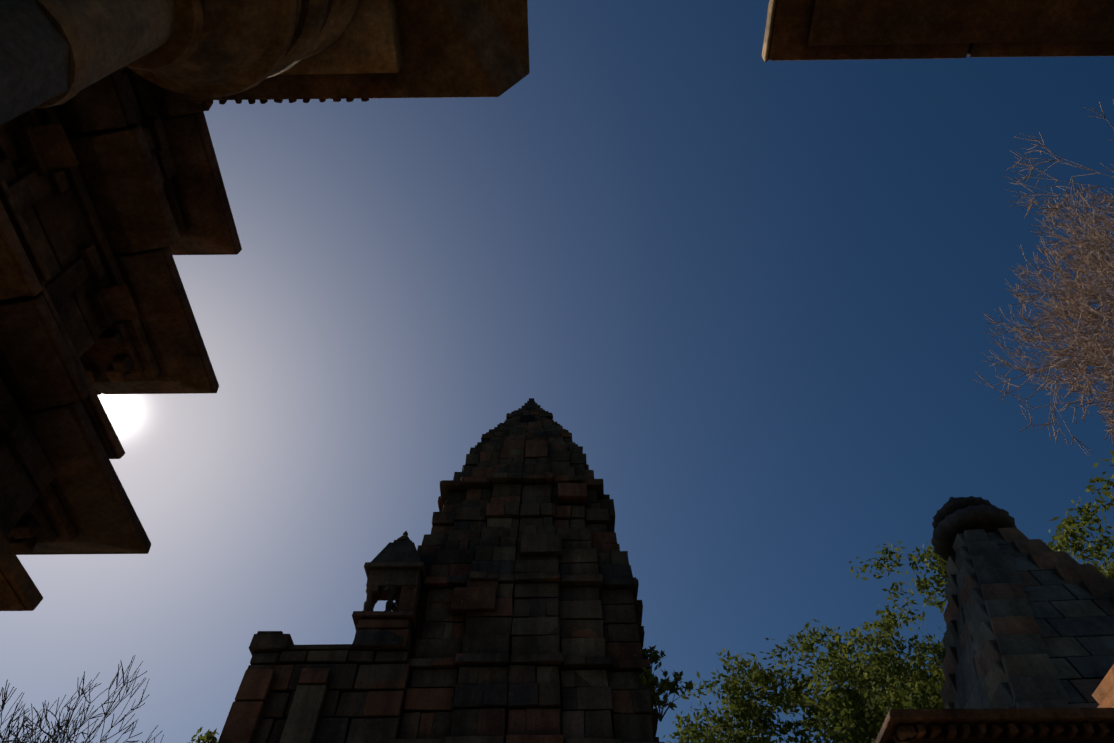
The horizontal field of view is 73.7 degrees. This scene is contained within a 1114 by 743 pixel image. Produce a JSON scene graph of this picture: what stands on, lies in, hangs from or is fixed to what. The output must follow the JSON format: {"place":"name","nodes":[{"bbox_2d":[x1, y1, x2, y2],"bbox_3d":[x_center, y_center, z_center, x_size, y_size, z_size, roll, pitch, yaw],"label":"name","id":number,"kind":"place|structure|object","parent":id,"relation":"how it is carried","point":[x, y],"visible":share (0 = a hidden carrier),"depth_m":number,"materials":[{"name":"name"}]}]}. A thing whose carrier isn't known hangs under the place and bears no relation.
{"place":"outdoors","nodes":[
{"label":"outdoors","id":0,"kind":"place"},
{"bbox_2d":[0,0,402,124],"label":"column capital","id":1,"kind":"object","parent":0,"point":[56,52],"depth_m":2.10,"materials":[{"name":"brown stone"}]},
{"bbox_2d":[149,0,529,104],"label":"roof eave","id":2,"kind":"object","parent":1,"relation":"on","point":[462,48],"depth_m":3.31,"materials":[{"name":"brown stone"}]},
{"bbox_2d":[189,727,225,742],"bbox_3d":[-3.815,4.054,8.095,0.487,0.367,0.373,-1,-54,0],"label":"tree","id":3,"kind":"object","parent":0,"point":[206,736],"depth_m":8.15,"materials":[{"name":"green plant"}]},
{"bbox_2d":[0,0,1113,742],"label":"sky","id":4,"kind":"structure","parent":0,"point":[752,292],"materials":[{"name":"blue"}]},
{"bbox_2d":[663,604,933,742],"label":"green tree","id":5,"kind":"object","parent":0,"point":[840,675],"depth_m":16.16,"materials":[{"name":"green plant"}]},
{"bbox_2d":[799,658,943,742],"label":"green tree","id":6,"kind":"object","parent":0,"point":[899,705],"depth_m":15.44,"materials":[{"name":"green plant"}]},
{"bbox_2d":[762,0,1113,61],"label":"roof eave","id":7,"kind":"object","parent":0,"point":[795,30],"depth_m":3.15,"materials":[{"name":"stone"}]},
{"bbox_2d":[874,708,1113,742],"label":"ledge","id":8,"kind":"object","parent":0,"point":[1038,725],"depth_m":2.75,"materials":[{"name":"stone"}]},
{"bbox_2d":[1092,664,1113,707],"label":"stone block","id":9,"kind":"structure","parent":8,"relation":"on","point":[1103,695],"depth_m":3.25,"materials":[{"name":"brown stone"}]},
{"bbox_2d":[1042,450,1113,577],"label":"green tree","id":10,"kind":"object","parent":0,"point":[1068,524],"depth_m":13.13,"materials":[{"name":"green plant"}]},
{"label":"ground","id":11,"kind":"structure","parent":0,"visible":0},
{"bbox_2d":[0,656,163,742],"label":"bare tree","id":12,"kind":"object","parent":11,"relation":"on","point":[27,736],"visible":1,"depth_m":13.88,"materials":[{"name":"brown plant"}]},
{"bbox_2d":[218,619,411,742],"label":"stone wall","id":13,"kind":"structure","parent":11,"relation":"on","point":[289,691],"depth_m":8.70,"materials":[{"name":"stone"}]},
{"bbox_2d":[390,398,664,742],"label":"temple tower","id":14,"kind":"structure","parent":11,"relation":"on","point":[530,628],"depth_m":9.79,"materials":[{"name":"stone"}]},
{"bbox_2d":[352,531,425,632],"bbox_3d":[-2.208,2.785,10.169,0.808,1.599,0.434,-1,-54,0],"label":"small turret","id":15,"kind":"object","parent":14,"relation":"attached to","point":[395,570],"depth_m":9.94,"materials":[{"name":"stone"}]},
{"bbox_2d":[641,645,665,673],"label":"tree leaves","id":16,"kind":"object","parent":14,"relation":"on","point":[654,656],"depth_m":9.57,"materials":[{"name":"green plant"}]},
{"bbox_2d":[636,666,693,721],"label":"tree leaves","id":17,"kind":"object","parent":14,"relation":"on","point":[664,685],"depth_m":8.96,"materials":[{"name":"green plant"}]},
{"bbox_2d":[697,674,874,742],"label":"green tree","id":18,"kind":"object","parent":11,"relation":"on","point":[763,725],"depth_m":16.25,"materials":[{"name":"green plant"}]},
{"bbox_2d":[842,535,948,708],"bbox_3d":[7.090,7.308,10.732,2.770,11.504,5.062,22,-57,-15],"label":"green tree","id":19,"kind":"object","parent":11,"relation":"on","point":[931,684],"depth_m":13.82,"materials":[{"name":"green plant"}]},
{"bbox_2d":[971,100,1113,455],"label":"bare tree","id":20,"kind":"object","parent":11,"relation":"on","point":[1091,349],"visible":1,"depth_m":12.12,"materials":[{"name":"brown plant"}]},
{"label":"paved terrace","id":21,"kind":"structure","parent":0,"visible":0},
{"bbox_2d":[0,66,241,610],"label":"stone cornice","id":22,"kind":"structure","parent":21,"relation":"on","point":[113,198],"depth_m":2.84,"materials":[{"name":"stone"}]},
{"bbox_2d":[940,527,1113,708],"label":"tower","id":23,"kind":"structure","parent":21,"relation":"on","point":[1029,623],"depth_m":5.56,"materials":[{"name":"grey stone"}]},
{"bbox_2d":[931,496,1016,560],"bbox_3d":[3.891,1.442,7.061,0.756,0.660,0.756,-1,-54,0],"label":"tower finial","id":24,"kind":"object","parent":23,"relation":"on","point":[953,517],"visible":0.75,"depth_m":6.80,"materials":[{"name":"grey stone"}]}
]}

